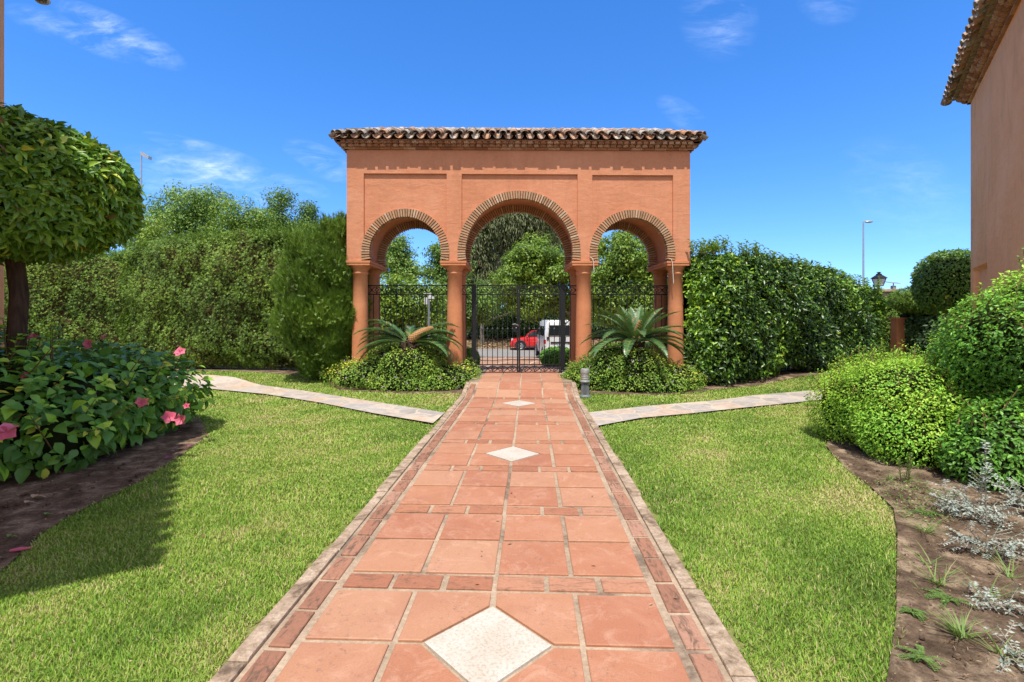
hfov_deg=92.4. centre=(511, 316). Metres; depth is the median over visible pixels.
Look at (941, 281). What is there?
topiary tree
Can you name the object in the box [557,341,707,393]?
lantana shrub
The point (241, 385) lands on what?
stone path
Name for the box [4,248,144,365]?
conifer hedge
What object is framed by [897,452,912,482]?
upright weed
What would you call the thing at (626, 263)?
citrus tree
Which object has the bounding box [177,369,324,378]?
hedge bed
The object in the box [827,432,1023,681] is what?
flower bed
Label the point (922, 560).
weed tuft
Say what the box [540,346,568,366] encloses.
clipped bush
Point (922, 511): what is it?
creeping weed
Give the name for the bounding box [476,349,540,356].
road
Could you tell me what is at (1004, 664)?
silver plant
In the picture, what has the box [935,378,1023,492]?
broadleaf shrub
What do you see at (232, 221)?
broadleaf tree
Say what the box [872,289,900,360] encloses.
stone pillar
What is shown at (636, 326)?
cycad
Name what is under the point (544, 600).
tiled path
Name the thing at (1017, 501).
silver plant
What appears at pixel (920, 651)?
creeping weed
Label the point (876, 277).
lantern
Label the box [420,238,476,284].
slender tree
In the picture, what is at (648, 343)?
clipped bush
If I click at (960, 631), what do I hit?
weed tuft
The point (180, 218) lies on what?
broadleaf tree
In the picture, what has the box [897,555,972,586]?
weed tuft
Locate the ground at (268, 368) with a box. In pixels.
[165,336,651,377]
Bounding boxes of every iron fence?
[368,285,471,354]
[565,285,667,364]
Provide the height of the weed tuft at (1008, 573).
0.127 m
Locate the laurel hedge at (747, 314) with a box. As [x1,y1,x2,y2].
[663,234,889,386]
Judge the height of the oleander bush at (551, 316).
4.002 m
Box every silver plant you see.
[928,468,1023,526]
[929,485,970,517]
[940,440,1023,561]
[961,581,1023,629]
[984,619,1023,673]
[987,475,1023,508]
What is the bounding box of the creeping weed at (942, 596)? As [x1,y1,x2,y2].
[922,588,976,608]
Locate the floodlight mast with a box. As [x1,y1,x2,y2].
[140,151,151,195]
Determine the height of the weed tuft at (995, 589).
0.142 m
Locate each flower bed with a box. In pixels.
[0,411,205,570]
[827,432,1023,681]
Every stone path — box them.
[167,374,444,422]
[589,390,822,424]
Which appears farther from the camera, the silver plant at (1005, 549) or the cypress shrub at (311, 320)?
the cypress shrub at (311, 320)
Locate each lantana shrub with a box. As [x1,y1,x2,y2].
[319,337,482,392]
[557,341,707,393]
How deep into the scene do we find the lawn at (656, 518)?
3.42 m
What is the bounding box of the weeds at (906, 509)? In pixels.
[875,476,960,524]
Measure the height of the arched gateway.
5.762 m
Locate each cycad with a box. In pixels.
[352,319,462,363]
[581,305,691,357]
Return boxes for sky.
[4,0,974,307]
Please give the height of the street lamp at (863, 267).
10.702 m
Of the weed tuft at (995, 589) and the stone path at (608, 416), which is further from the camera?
the stone path at (608, 416)
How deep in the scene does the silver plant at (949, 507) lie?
3.58 m
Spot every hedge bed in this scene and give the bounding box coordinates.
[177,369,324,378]
[691,371,837,392]
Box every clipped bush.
[420,338,446,360]
[467,347,480,366]
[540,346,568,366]
[595,342,652,353]
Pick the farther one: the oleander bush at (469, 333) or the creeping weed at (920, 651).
the oleander bush at (469, 333)
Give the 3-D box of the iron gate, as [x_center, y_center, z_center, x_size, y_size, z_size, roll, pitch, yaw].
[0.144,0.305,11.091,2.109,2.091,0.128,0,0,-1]
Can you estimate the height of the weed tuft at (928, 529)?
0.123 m
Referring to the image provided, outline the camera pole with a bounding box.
[423,293,433,338]
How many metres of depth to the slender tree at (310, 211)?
28.36 m
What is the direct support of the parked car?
on the road
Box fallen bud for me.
[9,547,31,551]
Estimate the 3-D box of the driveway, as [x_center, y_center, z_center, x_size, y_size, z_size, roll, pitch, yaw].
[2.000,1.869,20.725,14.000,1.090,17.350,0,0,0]
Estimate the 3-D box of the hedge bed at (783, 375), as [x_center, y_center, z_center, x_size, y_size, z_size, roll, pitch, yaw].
[5.893,1.393,12.002,6.828,0.130,2.462,0,0,-26]
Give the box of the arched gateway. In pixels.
[328,126,708,368]
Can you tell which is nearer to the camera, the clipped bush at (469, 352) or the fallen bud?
the fallen bud
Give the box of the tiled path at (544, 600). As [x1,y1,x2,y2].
[209,367,757,681]
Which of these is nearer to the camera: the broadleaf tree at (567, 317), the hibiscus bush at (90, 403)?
the hibiscus bush at (90, 403)
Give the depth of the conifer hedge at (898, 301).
13.34 m
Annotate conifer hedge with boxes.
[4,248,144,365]
[114,219,320,369]
[876,285,932,359]
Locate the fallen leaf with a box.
[31,494,44,497]
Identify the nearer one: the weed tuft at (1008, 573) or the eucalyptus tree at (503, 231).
the weed tuft at (1008, 573)
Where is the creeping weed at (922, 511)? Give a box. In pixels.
[907,508,942,519]
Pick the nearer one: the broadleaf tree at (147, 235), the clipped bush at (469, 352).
the clipped bush at (469, 352)
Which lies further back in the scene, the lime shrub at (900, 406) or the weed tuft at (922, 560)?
the lime shrub at (900, 406)
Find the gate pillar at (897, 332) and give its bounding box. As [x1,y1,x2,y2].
[889,318,905,356]
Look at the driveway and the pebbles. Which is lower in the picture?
the pebbles
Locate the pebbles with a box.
[877,482,1020,674]
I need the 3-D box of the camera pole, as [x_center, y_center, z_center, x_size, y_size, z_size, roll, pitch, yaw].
[-2.420,0.370,14.290,0.310,2.137,0.100,0,0,0]
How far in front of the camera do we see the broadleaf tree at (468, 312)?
20.65 m
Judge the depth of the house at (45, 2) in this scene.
6.43 m
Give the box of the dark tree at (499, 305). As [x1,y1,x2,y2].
[471,275,568,344]
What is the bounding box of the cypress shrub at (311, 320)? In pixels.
[266,208,375,380]
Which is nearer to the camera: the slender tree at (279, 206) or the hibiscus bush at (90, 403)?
the hibiscus bush at (90, 403)
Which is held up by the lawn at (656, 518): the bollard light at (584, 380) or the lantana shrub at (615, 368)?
the bollard light at (584, 380)
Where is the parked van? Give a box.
[533,320,569,356]
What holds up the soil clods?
on the flower bed at (935, 643)
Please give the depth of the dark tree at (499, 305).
38.84 m
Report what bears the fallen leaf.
on the flower bed at (28, 515)
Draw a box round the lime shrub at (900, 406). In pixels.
[803,338,985,472]
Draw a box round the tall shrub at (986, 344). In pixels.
[925,248,1023,403]
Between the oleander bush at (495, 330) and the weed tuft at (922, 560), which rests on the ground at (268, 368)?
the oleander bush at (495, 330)
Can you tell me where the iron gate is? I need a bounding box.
[472,284,564,372]
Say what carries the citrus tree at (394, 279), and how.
on the ground at (268, 368)
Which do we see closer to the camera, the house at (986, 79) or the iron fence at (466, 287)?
the house at (986, 79)
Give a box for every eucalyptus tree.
[466,212,561,305]
[493,233,562,290]
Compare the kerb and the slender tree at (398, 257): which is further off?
the kerb
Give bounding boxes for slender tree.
[257,184,301,229]
[283,199,320,227]
[380,233,426,283]
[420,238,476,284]
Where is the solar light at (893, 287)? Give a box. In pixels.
[885,281,900,288]
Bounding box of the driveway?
[479,357,850,370]
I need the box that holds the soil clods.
[0,458,1023,681]
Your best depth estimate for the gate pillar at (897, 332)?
13.39 m
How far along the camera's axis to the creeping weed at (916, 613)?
2.38 m
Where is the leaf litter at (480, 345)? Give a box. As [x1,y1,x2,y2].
[467,336,619,347]
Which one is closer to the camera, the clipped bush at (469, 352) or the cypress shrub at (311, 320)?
the cypress shrub at (311, 320)
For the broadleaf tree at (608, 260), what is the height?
7.215 m
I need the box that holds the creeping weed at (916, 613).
[899,606,928,621]
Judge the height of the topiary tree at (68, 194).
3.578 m
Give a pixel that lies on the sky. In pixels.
(821, 119)
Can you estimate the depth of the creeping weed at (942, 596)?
2.50 m
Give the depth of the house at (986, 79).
7.14 m
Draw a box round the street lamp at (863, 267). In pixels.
[862,221,872,285]
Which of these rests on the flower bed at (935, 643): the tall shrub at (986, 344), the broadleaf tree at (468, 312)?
the tall shrub at (986, 344)
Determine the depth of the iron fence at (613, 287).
11.12 m
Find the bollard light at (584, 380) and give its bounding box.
[579,368,590,397]
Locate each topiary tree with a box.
[0,102,146,372]
[909,247,970,326]
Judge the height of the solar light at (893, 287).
0.245 m
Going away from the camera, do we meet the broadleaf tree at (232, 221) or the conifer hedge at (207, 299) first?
the conifer hedge at (207, 299)
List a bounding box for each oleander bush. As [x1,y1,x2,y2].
[466,323,484,336]
[476,306,511,337]
[503,310,537,337]
[530,313,558,329]
[591,311,611,337]
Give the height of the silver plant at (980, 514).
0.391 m
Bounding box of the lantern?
[870,272,887,288]
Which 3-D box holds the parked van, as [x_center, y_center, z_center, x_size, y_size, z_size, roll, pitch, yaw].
[2.460,1.248,27.302,2.340,2.180,4.890,0,0,-3]
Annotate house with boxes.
[0,0,50,346]
[940,0,1023,315]
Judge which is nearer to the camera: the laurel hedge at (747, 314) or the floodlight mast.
the laurel hedge at (747, 314)
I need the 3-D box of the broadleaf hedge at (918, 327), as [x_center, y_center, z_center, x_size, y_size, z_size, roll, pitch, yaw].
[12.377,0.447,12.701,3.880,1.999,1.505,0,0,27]
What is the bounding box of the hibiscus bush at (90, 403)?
[0,318,215,483]
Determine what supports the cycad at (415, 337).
on the lantana shrub at (392, 367)
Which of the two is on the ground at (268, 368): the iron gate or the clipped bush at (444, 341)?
the clipped bush at (444, 341)
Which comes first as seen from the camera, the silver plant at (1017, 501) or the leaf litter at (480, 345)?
the silver plant at (1017, 501)
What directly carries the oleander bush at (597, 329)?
on the ground at (268, 368)
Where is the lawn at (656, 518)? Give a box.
[0,372,897,681]
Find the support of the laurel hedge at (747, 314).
on the hedge bed at (783, 375)
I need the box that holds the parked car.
[510,330,536,349]
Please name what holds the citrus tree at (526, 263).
on the ground at (268, 368)
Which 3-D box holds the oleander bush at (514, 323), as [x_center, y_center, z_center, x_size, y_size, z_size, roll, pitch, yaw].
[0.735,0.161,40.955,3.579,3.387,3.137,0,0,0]
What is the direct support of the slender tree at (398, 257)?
on the ground at (268, 368)
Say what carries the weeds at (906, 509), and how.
on the flower bed at (935, 643)
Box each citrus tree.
[380,272,446,339]
[487,231,591,322]
[591,230,667,341]
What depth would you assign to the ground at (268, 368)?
16.14 m
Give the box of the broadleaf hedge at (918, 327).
[899,310,970,364]
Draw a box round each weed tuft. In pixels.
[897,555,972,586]
[903,540,949,564]
[907,518,953,534]
[924,604,996,640]
[955,570,1023,602]
[968,619,1023,661]
[984,549,1023,578]
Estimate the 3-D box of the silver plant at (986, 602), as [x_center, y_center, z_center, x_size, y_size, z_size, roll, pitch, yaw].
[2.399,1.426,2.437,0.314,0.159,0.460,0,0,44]
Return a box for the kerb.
[476,348,533,348]
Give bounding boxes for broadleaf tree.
[116,210,174,256]
[143,179,239,237]
[200,194,285,233]
[427,279,500,340]
[547,301,605,328]
[592,245,693,292]
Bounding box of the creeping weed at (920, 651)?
[895,644,947,670]
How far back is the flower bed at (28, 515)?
4.25 m
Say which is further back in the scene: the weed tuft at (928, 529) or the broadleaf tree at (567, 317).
the broadleaf tree at (567, 317)
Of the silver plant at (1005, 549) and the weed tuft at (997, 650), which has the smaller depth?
the weed tuft at (997, 650)
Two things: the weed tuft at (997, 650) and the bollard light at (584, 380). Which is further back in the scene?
the bollard light at (584, 380)

